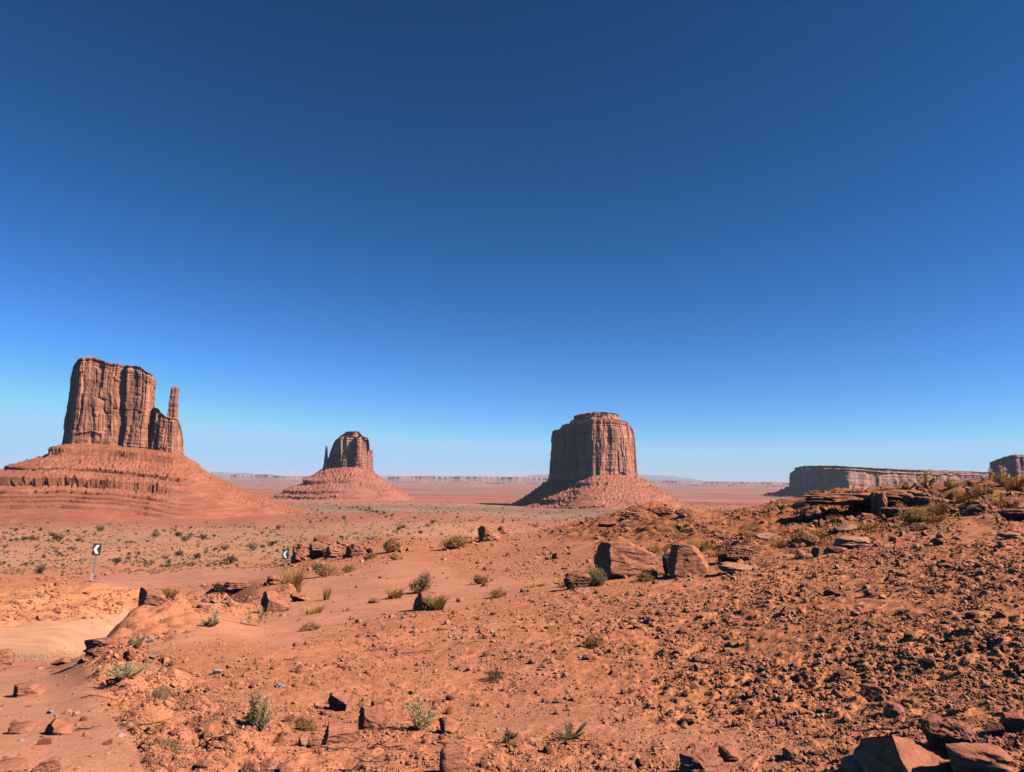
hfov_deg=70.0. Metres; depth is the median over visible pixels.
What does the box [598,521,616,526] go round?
rock
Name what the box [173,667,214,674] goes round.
dead twig
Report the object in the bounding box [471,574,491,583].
dry shrub
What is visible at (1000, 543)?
loose stone
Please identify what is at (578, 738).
dead twig
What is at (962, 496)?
grass tuft
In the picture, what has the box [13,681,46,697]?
rock
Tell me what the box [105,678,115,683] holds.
loose stone
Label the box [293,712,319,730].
dry shrub
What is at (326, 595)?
grass tuft
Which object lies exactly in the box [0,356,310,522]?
sandstone butte
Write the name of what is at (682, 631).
loose stone
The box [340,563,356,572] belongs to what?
dry shrub
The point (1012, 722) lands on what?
rock
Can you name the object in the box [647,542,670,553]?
grass tuft
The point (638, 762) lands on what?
loose stone
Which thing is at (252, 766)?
rock
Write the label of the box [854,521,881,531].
grass tuft
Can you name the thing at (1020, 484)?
grass tuft
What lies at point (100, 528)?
desert bush
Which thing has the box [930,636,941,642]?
loose stone
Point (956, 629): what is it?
loose stone
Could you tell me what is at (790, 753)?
rock
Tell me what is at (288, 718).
loose stone
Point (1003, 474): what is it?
spiky weed
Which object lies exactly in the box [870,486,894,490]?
grass tuft
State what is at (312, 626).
dry shrub
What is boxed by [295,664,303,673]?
loose stone
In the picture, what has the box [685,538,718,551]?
grass tuft
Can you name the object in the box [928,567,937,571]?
loose stone
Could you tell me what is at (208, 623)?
spiky weed
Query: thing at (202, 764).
loose stone
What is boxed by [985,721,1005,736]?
rock
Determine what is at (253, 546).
desert bush
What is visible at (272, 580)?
rock
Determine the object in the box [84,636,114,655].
rock
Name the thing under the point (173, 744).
dry shrub
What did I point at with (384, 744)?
dead twig
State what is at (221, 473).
mountains
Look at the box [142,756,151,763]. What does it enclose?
loose stone
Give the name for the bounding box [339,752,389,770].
dead twig
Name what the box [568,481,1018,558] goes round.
grass
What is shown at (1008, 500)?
rock
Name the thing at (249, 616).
spiky weed
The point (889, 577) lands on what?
loose stone
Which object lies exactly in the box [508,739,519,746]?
loose stone
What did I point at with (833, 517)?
grass tuft
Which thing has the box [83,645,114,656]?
rock
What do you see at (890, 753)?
boulder
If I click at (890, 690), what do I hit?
loose stone
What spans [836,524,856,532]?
rock
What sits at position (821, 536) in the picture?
grass tuft
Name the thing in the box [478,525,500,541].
boulder
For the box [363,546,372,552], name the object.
rock
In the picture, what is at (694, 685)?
loose stone
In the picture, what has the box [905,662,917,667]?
loose stone
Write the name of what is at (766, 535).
rock
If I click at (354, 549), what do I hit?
rock
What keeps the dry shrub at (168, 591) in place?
on the ground at (276, 638)
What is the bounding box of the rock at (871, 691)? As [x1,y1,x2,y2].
[860,683,885,699]
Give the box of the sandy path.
[0,663,144,771]
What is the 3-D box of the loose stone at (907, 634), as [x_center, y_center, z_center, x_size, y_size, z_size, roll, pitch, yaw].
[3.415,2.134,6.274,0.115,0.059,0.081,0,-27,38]
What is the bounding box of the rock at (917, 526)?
[909,523,928,530]
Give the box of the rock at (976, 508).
[966,504,987,511]
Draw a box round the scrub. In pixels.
[0,501,747,574]
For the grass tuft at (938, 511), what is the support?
on the ground at (276, 638)
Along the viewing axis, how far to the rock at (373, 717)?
5.20 m
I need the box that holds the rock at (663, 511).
[651,507,673,515]
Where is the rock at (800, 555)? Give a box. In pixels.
[794,550,807,559]
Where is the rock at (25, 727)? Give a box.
[6,721,36,733]
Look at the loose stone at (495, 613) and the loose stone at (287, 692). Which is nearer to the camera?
the loose stone at (287, 692)
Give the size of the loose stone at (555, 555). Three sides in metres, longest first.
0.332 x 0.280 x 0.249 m
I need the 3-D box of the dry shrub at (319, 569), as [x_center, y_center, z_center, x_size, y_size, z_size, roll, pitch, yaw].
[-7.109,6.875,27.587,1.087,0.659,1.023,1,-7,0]
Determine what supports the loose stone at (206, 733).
on the ground at (276, 638)
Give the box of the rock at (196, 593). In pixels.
[187,589,205,597]
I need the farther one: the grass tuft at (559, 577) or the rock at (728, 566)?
the grass tuft at (559, 577)
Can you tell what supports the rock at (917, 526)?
on the ground at (276, 638)
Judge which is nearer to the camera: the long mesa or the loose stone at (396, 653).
the loose stone at (396, 653)
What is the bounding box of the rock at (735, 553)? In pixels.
[724,546,754,561]
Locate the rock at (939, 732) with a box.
[918,715,977,750]
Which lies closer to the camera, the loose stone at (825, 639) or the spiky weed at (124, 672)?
the loose stone at (825, 639)
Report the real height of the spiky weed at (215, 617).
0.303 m
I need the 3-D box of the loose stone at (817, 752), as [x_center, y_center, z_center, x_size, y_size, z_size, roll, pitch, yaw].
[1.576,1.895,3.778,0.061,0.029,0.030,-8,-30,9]
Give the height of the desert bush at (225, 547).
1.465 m
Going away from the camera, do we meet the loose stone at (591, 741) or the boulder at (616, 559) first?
the loose stone at (591, 741)
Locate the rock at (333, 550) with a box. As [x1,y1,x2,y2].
[324,543,345,558]
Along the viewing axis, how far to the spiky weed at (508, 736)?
4.58 m
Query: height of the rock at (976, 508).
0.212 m
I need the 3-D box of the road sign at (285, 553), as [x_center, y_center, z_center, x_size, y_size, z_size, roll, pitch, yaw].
[-10.754,8.465,34.554,0.284,1.454,0.054,6,-8,-16]
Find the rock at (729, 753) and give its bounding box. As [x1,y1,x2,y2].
[718,745,739,761]
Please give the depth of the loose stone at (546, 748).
4.36 m
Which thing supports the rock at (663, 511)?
on the ground at (276, 638)
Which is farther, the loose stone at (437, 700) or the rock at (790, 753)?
the loose stone at (437, 700)
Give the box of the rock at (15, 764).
[0,757,28,771]
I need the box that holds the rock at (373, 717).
[358,704,387,730]
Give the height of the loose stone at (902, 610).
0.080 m
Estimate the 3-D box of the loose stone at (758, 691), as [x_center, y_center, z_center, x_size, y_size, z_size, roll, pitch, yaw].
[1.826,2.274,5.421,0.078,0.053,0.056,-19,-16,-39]
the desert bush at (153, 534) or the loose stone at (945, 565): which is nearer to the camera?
the loose stone at (945, 565)
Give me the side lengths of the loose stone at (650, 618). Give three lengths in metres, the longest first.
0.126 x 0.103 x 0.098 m
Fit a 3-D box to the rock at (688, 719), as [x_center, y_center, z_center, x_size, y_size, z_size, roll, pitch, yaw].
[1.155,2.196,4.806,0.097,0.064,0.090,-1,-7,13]
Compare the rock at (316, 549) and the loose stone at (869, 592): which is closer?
the loose stone at (869, 592)
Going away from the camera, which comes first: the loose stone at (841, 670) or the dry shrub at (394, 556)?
the loose stone at (841, 670)
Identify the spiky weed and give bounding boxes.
[101,659,153,678]
[128,633,145,647]
[200,617,219,626]
[211,607,220,621]
[246,609,252,623]
[246,686,272,730]
[256,605,265,624]
[405,694,437,730]
[503,726,518,741]
[553,717,587,738]
[804,490,820,494]
[896,480,918,489]
[914,470,941,486]
[943,476,959,488]
[987,465,1019,486]
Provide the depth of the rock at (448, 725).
4.93 m
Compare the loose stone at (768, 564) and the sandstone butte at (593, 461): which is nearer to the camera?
the loose stone at (768, 564)
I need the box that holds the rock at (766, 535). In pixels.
[754,532,779,539]
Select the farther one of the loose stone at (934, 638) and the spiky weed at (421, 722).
the loose stone at (934, 638)
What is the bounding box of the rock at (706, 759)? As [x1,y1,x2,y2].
[679,747,729,771]
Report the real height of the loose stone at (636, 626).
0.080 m
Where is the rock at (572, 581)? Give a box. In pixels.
[564,572,590,589]
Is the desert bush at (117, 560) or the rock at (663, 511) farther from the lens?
the desert bush at (117, 560)
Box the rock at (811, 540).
[800,535,818,545]
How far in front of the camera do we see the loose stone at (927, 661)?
5.31 m
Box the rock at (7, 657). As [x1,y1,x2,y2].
[0,649,14,665]
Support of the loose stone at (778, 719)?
on the ground at (276, 638)
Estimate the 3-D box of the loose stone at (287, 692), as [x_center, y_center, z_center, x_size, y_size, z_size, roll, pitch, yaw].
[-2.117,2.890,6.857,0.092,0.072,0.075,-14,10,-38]
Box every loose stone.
[36,737,51,744]
[102,739,112,744]
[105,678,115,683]
[121,683,131,686]
[126,649,134,661]
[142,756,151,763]
[148,758,158,765]
[167,729,179,734]
[191,703,201,710]
[196,759,208,768]
[201,730,210,739]
[204,687,212,692]
[219,735,228,741]
[221,707,233,715]
[224,597,231,604]
[226,664,235,667]
[259,582,266,587]
[281,689,290,694]
[284,715,294,721]
[292,682,299,686]
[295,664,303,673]
[320,710,330,714]
[371,700,378,705]
[393,651,400,655]
[415,754,422,759]
[431,698,441,703]
[436,627,446,630]
[445,695,454,700]
[446,706,451,714]
[481,760,487,768]
[482,651,489,656]
[490,611,499,614]
[496,764,503,771]
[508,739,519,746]
[537,643,548,649]
[543,745,552,753]
[552,553,560,558]
[554,698,563,702]
[554,708,560,714]
[582,654,590,659]
[589,739,593,747]
[633,624,640,628]
[635,602,646,606]
[635,758,643,766]
[646,616,654,621]
[657,609,663,614]
[663,598,671,604]
[678,628,687,634]
[680,527,689,531]
[687,742,696,748]
[688,681,700,688]
[692,655,703,661]
[693,664,701,670]
[732,719,738,725]
[754,677,764,682]
[755,688,762,695]
[763,562,771,566]
[764,589,774,594]
[765,688,771,693]
[775,716,783,725]
[780,604,789,613]
[785,625,794,629]
[790,675,802,682]
[792,758,803,764]
[799,683,807,689]
[811,750,822,754]
[816,518,824,527]
[819,636,829,642]
[823,589,834,595]
[837,666,846,675]
[844,516,852,520]
[850,611,859,616]
[860,679,869,683]
[862,588,874,595]
[877,695,886,701]
[880,686,893,695]
[882,726,894,729]
[885,575,894,581]
[888,536,897,541]
[895,562,902,566]
[899,608,911,613]
[903,631,915,637]
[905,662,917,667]
[914,668,924,673]
[922,657,934,666]
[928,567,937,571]
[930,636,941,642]
[932,538,943,545]
[934,658,943,661]
[937,563,952,568]
[939,761,949,767]
[943,633,955,640]
[954,627,960,633]
[955,536,964,540]
[964,626,971,631]
[965,612,976,618]
[980,661,990,666]
[996,611,1005,617]
[997,540,1005,546]
[1000,644,1008,652]
[1001,583,1010,590]
[1002,670,1016,678]
[1008,702,1015,708]
[1012,664,1023,673]
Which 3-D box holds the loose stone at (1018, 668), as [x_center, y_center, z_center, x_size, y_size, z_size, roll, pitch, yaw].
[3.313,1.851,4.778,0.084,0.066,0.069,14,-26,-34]
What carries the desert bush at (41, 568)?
on the ground at (276, 638)
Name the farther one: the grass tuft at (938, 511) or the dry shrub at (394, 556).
the dry shrub at (394, 556)
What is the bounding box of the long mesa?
[760,465,988,497]
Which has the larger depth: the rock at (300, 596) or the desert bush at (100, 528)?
the desert bush at (100, 528)
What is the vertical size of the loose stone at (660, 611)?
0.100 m
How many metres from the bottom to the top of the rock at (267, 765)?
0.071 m
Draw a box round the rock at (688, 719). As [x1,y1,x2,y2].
[680,714,694,723]
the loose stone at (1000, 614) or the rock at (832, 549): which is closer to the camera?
the loose stone at (1000, 614)
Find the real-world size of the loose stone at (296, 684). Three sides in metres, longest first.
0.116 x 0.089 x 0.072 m
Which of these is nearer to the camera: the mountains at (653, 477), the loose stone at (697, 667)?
the loose stone at (697, 667)
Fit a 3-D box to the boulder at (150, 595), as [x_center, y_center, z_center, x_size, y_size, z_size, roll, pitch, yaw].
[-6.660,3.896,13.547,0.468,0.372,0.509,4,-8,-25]
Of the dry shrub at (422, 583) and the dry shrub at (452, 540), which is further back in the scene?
the dry shrub at (452, 540)
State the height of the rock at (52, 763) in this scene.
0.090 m
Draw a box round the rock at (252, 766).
[240,760,260,771]
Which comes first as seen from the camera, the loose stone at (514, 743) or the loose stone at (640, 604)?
the loose stone at (514, 743)
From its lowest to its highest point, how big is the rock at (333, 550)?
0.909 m
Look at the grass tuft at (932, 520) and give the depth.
16.02 m
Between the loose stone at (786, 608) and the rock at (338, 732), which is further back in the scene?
the loose stone at (786, 608)
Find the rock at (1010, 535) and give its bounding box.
[1000,532,1019,538]
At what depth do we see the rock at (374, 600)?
16.01 m
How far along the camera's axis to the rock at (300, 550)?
51.53 m
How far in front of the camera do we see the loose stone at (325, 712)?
5.97 m
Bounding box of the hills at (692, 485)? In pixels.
[225,480,788,487]
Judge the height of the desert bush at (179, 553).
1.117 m
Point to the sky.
(768, 239)
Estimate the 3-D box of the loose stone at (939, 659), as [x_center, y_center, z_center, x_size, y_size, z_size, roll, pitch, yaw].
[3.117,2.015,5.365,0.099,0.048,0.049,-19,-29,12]
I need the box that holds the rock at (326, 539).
[312,535,336,544]
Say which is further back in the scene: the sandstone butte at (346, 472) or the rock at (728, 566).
the sandstone butte at (346, 472)
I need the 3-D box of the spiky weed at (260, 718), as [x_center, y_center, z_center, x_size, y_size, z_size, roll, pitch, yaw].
[-1.784,2.284,5.163,0.180,0.320,0.189,4,-8,-25]
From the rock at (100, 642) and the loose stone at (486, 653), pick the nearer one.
the loose stone at (486, 653)
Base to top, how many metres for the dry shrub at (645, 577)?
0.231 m
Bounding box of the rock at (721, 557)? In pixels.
[717,554,727,561]
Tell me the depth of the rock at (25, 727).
4.90 m
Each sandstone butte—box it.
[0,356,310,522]
[268,431,413,500]
[511,411,702,509]
[988,454,1023,477]
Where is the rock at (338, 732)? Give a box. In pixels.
[323,721,360,744]
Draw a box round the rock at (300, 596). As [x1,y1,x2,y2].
[290,592,305,601]
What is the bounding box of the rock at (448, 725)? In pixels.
[438,717,457,734]
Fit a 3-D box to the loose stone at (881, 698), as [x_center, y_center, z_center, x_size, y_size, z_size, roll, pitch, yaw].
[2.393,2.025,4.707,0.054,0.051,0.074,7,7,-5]
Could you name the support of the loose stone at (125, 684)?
on the ground at (276, 638)
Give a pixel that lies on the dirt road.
(60, 635)
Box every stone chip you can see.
[88,706,104,711]
[147,637,153,642]
[213,668,221,673]
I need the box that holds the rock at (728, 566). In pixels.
[718,562,757,571]
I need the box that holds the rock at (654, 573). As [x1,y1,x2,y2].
[642,570,657,577]
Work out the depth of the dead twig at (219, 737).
4.55 m
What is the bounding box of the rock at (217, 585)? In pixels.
[213,582,225,589]
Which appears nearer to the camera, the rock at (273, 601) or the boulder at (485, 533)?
the rock at (273, 601)
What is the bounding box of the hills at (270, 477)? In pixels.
[215,474,788,485]
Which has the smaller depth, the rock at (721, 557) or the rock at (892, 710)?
the rock at (892, 710)
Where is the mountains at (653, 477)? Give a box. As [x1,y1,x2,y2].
[527,474,701,480]
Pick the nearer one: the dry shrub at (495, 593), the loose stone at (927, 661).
the loose stone at (927, 661)
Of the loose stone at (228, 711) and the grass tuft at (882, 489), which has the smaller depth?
the loose stone at (228, 711)
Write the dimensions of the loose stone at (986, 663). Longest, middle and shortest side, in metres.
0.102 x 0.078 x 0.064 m
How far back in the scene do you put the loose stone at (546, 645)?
8.47 m
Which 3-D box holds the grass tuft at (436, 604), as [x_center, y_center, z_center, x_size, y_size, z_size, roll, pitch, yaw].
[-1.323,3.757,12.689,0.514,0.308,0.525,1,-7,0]
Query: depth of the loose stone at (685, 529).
25.70 m
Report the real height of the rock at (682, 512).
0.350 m
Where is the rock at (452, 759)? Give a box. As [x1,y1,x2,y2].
[439,739,465,771]
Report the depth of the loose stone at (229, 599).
14.91 m
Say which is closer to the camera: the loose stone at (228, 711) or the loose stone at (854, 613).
the loose stone at (228, 711)
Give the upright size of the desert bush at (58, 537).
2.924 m
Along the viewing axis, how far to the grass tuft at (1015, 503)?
17.88 m
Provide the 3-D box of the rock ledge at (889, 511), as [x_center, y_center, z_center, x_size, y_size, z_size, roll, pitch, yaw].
[11.102,3.680,21.324,0.726,0.274,0.585,-3,-8,30]
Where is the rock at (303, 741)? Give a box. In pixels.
[298,736,307,746]
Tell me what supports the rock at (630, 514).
on the ground at (276, 638)
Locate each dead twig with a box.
[75,723,101,729]
[127,718,170,729]
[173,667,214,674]
[204,733,246,752]
[315,743,358,749]
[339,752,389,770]
[371,738,403,747]
[432,734,478,743]
[564,732,597,741]
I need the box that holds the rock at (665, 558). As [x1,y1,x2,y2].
[662,552,669,573]
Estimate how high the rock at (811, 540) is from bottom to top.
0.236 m
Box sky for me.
[0,0,1023,481]
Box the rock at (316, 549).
[308,541,328,559]
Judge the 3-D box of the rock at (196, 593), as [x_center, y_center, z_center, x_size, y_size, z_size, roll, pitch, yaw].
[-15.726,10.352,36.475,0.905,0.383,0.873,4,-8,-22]
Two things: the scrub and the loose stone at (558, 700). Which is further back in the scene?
the scrub
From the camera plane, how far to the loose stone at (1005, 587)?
7.49 m
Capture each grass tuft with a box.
[276,567,306,592]
[300,604,327,614]
[322,586,330,599]
[384,586,406,598]
[422,594,449,610]
[522,581,548,587]
[553,575,564,586]
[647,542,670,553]
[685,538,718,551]
[704,547,725,557]
[766,539,785,547]
[803,531,827,539]
[826,514,843,522]
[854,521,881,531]
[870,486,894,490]
[917,513,945,523]
[924,502,954,515]
[950,490,980,500]
[969,485,996,494]
[992,498,1021,508]
[999,475,1023,489]
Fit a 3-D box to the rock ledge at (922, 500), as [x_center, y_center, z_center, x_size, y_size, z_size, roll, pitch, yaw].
[12.331,3.591,21.689,0.940,0.615,0.766,-4,-9,36]
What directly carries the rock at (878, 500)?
on the ground at (276, 638)
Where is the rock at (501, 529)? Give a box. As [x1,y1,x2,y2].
[498,526,504,532]
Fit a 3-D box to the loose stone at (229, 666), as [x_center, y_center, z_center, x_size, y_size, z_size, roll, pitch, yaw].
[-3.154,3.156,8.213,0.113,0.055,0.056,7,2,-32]
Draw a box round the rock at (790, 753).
[782,747,798,760]
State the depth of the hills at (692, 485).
14489.91 m
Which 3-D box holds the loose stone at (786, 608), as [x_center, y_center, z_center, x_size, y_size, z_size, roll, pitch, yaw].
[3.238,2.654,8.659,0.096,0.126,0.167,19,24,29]
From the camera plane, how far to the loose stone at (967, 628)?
5.93 m
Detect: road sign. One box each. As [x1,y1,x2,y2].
[92,543,101,576]
[282,549,288,572]
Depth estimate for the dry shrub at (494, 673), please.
7.25 m
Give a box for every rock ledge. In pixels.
[803,493,903,505]
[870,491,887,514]
[879,507,904,516]
[885,490,926,507]
[910,496,942,506]
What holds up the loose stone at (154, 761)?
on the ground at (276, 638)
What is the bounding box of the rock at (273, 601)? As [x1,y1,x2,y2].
[261,591,288,612]
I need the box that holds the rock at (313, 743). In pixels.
[308,739,321,748]
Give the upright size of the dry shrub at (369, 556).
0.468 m
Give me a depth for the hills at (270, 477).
20859.28 m
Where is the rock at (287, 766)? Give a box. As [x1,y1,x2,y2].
[277,760,294,771]
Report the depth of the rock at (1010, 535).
11.12 m
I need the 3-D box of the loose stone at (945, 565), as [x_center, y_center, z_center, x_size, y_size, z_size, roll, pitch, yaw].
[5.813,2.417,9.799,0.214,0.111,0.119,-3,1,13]
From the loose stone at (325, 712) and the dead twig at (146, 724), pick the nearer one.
the dead twig at (146, 724)
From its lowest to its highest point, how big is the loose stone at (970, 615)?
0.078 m
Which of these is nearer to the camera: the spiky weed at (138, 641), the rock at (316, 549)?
the spiky weed at (138, 641)
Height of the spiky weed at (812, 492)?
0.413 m
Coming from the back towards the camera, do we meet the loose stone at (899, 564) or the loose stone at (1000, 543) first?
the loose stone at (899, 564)
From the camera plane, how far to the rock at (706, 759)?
3.70 m
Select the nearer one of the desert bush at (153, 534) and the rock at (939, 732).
the rock at (939, 732)
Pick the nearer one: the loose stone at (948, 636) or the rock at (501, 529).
the loose stone at (948, 636)
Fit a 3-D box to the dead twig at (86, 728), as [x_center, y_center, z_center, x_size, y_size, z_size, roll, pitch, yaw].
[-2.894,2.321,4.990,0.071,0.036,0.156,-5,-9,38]
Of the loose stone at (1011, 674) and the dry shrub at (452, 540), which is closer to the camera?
the loose stone at (1011, 674)
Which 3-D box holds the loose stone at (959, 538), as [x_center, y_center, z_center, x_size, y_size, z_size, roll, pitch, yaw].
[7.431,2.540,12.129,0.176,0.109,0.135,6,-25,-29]
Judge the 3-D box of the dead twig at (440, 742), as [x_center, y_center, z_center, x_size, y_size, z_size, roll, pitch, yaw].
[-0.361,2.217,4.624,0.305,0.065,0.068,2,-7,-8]
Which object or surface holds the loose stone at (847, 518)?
on the ground at (276, 638)
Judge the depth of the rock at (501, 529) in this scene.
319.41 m
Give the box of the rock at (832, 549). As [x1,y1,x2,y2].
[826,546,847,552]
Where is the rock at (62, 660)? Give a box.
[50,657,71,665]
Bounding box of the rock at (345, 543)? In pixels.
[336,541,351,546]
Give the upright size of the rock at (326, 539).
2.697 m
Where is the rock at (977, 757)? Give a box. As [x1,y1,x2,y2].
[945,742,1016,771]
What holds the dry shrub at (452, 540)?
on the ground at (276, 638)
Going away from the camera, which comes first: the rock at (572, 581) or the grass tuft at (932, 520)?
the rock at (572, 581)
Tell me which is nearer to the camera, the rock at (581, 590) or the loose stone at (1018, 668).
the loose stone at (1018, 668)
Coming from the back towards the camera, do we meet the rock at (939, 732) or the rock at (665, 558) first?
the rock at (665, 558)
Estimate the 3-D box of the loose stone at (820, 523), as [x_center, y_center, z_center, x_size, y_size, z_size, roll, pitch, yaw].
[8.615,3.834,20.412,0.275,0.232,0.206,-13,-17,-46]
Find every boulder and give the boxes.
[138,585,165,605]
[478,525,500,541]
[594,541,657,579]
[667,544,708,578]
[853,735,952,771]
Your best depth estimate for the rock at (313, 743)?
4.59 m
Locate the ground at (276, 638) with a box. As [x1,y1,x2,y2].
[0,476,1023,771]
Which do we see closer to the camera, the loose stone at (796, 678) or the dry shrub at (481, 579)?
the loose stone at (796, 678)
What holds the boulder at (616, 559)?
on the ground at (276, 638)
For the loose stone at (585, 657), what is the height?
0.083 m
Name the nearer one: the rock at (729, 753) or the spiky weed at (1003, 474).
the rock at (729, 753)
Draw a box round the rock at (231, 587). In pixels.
[219,580,250,593]
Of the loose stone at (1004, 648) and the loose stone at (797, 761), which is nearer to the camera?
the loose stone at (797, 761)
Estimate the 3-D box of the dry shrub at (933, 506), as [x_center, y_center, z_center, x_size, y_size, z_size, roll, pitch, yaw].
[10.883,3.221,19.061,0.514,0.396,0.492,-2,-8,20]
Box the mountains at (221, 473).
[209,472,251,474]
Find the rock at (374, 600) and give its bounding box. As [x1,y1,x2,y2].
[368,597,379,603]
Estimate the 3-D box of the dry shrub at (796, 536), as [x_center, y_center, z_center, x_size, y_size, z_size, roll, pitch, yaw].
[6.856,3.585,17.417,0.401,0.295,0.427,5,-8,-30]
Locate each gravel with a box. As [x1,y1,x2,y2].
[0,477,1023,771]
[8,644,85,661]
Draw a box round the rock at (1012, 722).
[1000,712,1023,732]
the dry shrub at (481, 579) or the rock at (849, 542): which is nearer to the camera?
the rock at (849, 542)
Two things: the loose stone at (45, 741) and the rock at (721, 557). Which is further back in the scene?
the rock at (721, 557)
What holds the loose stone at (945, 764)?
on the ground at (276, 638)
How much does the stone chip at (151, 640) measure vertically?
0.079 m
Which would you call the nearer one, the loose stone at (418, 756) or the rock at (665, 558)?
the loose stone at (418, 756)
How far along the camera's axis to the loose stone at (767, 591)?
10.16 m
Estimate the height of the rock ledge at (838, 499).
0.371 m
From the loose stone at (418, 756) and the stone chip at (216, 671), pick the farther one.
the stone chip at (216, 671)
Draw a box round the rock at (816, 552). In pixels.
[811,547,821,556]
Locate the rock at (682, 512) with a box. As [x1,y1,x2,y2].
[675,508,692,516]
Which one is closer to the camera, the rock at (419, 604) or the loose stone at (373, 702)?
the loose stone at (373, 702)
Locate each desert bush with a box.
[33,563,46,573]
[52,533,64,539]
[95,525,104,530]
[112,558,120,562]
[151,531,160,536]
[175,551,183,555]
[221,544,230,549]
[225,555,237,562]
[247,541,257,550]
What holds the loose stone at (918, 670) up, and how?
on the ground at (276, 638)
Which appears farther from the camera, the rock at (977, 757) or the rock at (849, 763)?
the rock at (849, 763)
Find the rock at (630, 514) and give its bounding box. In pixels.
[621,512,639,517]
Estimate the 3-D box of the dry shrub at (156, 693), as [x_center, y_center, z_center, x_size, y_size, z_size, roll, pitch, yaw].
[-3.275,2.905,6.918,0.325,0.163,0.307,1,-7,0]
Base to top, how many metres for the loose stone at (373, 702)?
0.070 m
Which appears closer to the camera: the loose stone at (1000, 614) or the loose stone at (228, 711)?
the loose stone at (228, 711)
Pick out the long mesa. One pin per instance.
(805, 479)
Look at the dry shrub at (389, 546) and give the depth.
35.87 m
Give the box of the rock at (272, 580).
[266,575,286,584]
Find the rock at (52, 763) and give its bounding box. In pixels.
[32,756,61,771]
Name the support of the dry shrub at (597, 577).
on the ground at (276, 638)
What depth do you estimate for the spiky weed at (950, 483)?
24.67 m
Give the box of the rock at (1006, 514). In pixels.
[998,509,1023,520]
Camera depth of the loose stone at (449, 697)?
6.50 m
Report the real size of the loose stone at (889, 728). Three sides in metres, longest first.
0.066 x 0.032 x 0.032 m
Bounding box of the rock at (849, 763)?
[841,755,865,771]
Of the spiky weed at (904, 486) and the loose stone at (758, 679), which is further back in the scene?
the spiky weed at (904, 486)
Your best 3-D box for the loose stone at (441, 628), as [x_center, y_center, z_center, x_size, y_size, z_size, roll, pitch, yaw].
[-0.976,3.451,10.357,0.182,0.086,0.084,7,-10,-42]
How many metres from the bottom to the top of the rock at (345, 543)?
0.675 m
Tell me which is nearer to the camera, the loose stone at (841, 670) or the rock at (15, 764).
the rock at (15, 764)
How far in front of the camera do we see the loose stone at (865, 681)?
5.36 m
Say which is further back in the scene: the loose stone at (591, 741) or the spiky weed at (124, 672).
the spiky weed at (124, 672)
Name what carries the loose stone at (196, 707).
on the ground at (276, 638)
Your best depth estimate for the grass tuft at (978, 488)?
20.90 m
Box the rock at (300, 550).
[291,542,309,563]
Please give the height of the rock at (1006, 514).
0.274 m
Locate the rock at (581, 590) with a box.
[576,587,590,593]
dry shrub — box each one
[147,685,183,699]
[148,736,186,752]
[161,587,178,597]
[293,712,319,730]
[297,621,321,631]
[310,559,337,576]
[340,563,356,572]
[363,551,376,559]
[381,537,402,552]
[389,552,402,559]
[406,568,433,593]
[435,530,472,548]
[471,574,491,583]
[483,670,508,681]
[487,587,508,597]
[579,564,608,585]
[581,632,603,647]
[632,571,653,581]
[789,530,806,542]
[895,506,934,523]
[920,503,939,515]
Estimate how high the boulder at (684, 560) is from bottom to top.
0.709 m
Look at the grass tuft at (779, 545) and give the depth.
17.65 m
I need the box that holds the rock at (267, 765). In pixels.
[259,758,274,771]
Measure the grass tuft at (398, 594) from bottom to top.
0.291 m
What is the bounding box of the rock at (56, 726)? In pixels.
[43,717,73,735]
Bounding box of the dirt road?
[0,611,128,655]
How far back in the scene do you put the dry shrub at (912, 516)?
16.83 m
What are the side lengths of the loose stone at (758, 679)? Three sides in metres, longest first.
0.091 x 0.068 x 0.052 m
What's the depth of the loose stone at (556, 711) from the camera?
5.50 m
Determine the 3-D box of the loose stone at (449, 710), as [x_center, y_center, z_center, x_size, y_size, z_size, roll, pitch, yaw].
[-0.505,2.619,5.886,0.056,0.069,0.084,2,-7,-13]
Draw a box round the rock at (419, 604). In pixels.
[413,591,439,610]
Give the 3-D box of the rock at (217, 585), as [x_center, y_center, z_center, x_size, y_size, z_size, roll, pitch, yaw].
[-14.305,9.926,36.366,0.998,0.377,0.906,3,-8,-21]
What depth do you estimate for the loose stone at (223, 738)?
4.54 m
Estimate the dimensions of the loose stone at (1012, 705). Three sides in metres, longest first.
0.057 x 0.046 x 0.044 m
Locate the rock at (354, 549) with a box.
[345,543,366,556]
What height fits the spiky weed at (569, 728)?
0.114 m
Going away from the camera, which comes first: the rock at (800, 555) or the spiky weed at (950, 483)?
the rock at (800, 555)
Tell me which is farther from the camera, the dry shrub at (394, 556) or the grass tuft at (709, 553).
the dry shrub at (394, 556)
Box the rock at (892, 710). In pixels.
[883,702,904,718]
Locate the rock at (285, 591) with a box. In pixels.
[273,583,296,599]
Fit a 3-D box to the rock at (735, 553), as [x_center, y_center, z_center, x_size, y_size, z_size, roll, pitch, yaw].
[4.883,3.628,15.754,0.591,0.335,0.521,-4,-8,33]
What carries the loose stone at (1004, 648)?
on the ground at (276, 638)
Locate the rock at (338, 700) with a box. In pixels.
[328,690,349,710]
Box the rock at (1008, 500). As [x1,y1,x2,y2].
[1000,497,1023,507]
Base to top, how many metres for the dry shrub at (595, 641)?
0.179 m
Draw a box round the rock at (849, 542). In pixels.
[833,536,870,549]

